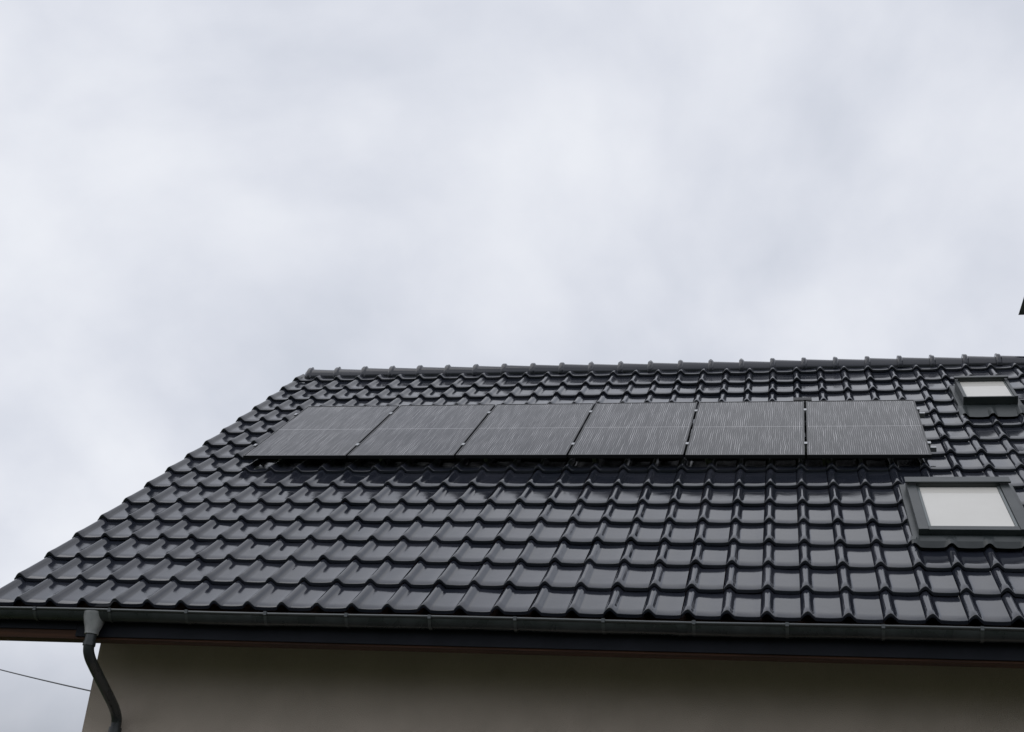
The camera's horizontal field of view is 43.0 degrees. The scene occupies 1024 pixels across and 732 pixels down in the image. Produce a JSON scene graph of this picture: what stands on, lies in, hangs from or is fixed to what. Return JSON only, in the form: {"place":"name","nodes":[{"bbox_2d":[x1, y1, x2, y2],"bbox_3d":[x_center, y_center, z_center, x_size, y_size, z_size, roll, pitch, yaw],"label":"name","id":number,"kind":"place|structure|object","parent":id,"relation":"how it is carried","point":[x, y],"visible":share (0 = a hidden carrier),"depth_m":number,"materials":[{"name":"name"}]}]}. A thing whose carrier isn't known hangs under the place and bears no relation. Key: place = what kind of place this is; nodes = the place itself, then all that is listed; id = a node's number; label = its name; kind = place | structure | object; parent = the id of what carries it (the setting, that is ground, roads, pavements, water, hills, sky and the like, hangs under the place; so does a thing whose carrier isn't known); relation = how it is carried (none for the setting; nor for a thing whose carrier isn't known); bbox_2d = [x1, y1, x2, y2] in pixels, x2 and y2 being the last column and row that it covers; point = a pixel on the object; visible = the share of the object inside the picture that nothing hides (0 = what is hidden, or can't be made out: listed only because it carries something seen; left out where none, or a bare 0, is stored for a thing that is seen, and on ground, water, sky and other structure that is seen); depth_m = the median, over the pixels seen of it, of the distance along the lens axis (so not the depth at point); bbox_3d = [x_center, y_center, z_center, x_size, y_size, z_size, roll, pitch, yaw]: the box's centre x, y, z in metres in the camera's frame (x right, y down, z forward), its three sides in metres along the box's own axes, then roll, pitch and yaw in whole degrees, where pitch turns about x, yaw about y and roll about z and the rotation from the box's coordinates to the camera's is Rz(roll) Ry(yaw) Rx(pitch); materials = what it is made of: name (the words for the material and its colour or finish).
{"place":"outdoors","nodes":[
{"label":"outdoors","id":0,"kind":"place"},
{"bbox_2d":[0,669,90,690],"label":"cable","id":1,"kind":"object","parent":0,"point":[46,680],"visible":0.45,"depth_m":21.99,"materials":[{"name":"rubber"}]},
{"bbox_2d":[0,375,1023,627],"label":"roof deck","id":2,"kind":"structure","parent":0,"point":[610,615],"depth_m":9.29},
{"bbox_2d":[0,362,1023,625],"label":"roof tiles","id":3,"kind":"object","parent":2,"relation":"on","point":[852,508],"visible":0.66,"depth_m":10.58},
{"bbox_2d":[0,0,1023,731],"label":"sky","id":4,"kind":"structure","parent":0,"point":[206,206],"materials":[{"name":"white"}]},
{"bbox_2d":[313,366,1016,379],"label":"roof deck back","id":5,"kind":"structure","parent":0,"point":[654,375],"depth_m":15.30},
{"bbox_2d":[949,375,1023,416],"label":"skylight","id":6,"kind":"object","parent":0,"point":[981,396],"visible":1,"depth_m":12.80},
{"label":"ground","id":7,"kind":"structure","parent":0,"visible":0},
{"bbox_2d":[82,643,1023,731],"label":"walls","id":8,"kind":"structure","parent":7,"relation":"on","point":[167,688],"depth_m":9.43,"materials":[{"name":"beige paint"}]},
{"bbox_2d":[82,610,121,731],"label":"downpipe","id":9,"kind":"object","parent":8,"relation":"attached to","point":[93,623],"visible":0.99,"depth_m":9.45,"materials":[{"name":"metal"}]},
{"bbox_3d":[3.835,3.137,16.258,12.555,0.167,6.799,-1,-66,12],"label":"roof","id":10,"kind":"object","parent":8,"relation":"on","visible":0},
{"bbox_2d":[0,619,1023,667],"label":"fascia","id":11,"kind":"structure","parent":10,"relation":"attached to","point":[918,653],"depth_m":8.84,"materials":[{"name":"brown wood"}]},
{"bbox_2d":[0,606,1023,642],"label":"gutter","id":12,"kind":"object","parent":11,"relation":"attached to","point":[881,632],"visible":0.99,"depth_m":8.76,"materials":[{"name":"metal"}]},
{"bbox_2d":[253,408,936,460],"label":"solar mounting rails","id":13,"kind":"object","parent":10,"relation":"attached to","point":[932,448],"visible":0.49,"depth_m":12.50,"materials":[{"name":"metal"}]},
{"bbox_2d":[243,405,398,458],"bbox_3d":[-1.909,0.662,13.295,1.045,0.035,1.755,-1,14,13],"label":"solar panel","id":14,"kind":"object","parent":13,"relation":"on","point":[324,432],"visible":0.99,"depth_m":13.16,"materials":[{"name":"black glass"}]},
{"bbox_2d":[347,404,494,458],"bbox_3d":[-0.871,0.644,13.062,1.045,0.036,1.755,-1,14,13],"label":"solar panel","id":15,"kind":"object","parent":13,"relation":"on","point":[423,431],"visible":0.96,"depth_m":12.92,"materials":[{"name":"black glass"}]},
{"bbox_2d":[456,403,594,458],"bbox_3d":[0.169,0.625,12.829,1.045,0.035,1.755,-1,14,13],"label":"solar panel","id":16,"kind":"object","parent":13,"relation":"on","point":[528,431],"visible":0.99,"depth_m":12.69,"materials":[{"name":"black glass"}]},
{"bbox_2d":[568,402,696,457],"bbox_3d":[1.208,0.606,12.595,1.045,0.036,1.755,-1,14,13],"label":"solar panel","id":17,"kind":"object","parent":13,"relation":"on","point":[640,430],"visible":1,"depth_m":12.46,"materials":[{"name":"black glass"}]},
{"bbox_2d":[685,401,804,458],"bbox_3d":[2.247,0.591,12.363,1.045,0.037,1.755,-1,14,13],"label":"solar panel","id":18,"kind":"object","parent":13,"relation":"on","point":[752,430],"visible":1,"depth_m":12.21,"materials":[{"name":"black glass"}]},
{"bbox_2d":[806,400,931,458],"bbox_3d":[3.286,0.574,12.130,1.045,0.035,1.755,-1,14,13],"label":"solar panel","id":19,"kind":"object","parent":13,"relation":"on","point":[867,429],"visible":1,"depth_m":11.99,"materials":[{"name":"black glass"}]},
{"bbox_2d":[305,353,1023,377],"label":"ridge caps","id":20,"kind":"object","parent":10,"relation":"on","point":[710,365],"visible":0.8,"depth_m":15.18,"materials":[{"name":"tile"}]},
{"bbox_2d":[793,397,811,407],"bbox_3d":[2.958,0.375,13.221,0.180,0.085,0.120,-1,14,12],"label":"snow hook","id":21,"kind":"object","parent":10,"relation":"on","point":[804,399],"visible":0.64,"depth_m":13.19,"materials":[{"name":"black metal"}]},
{"bbox_2d":[899,477,1023,548],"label":"skylight","id":22,"kind":"object","parent":10,"relation":"attached to","point":[967,512],"visible":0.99,"depth_m":9.90,"materials":[{"name":"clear glass"}]},
{"bbox_2d":[1018,298,1023,314],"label":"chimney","id":23,"kind":"object","parent":10,"relation":"on","point":[1021,311],"visible":1,"depth_m":15.31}
]}

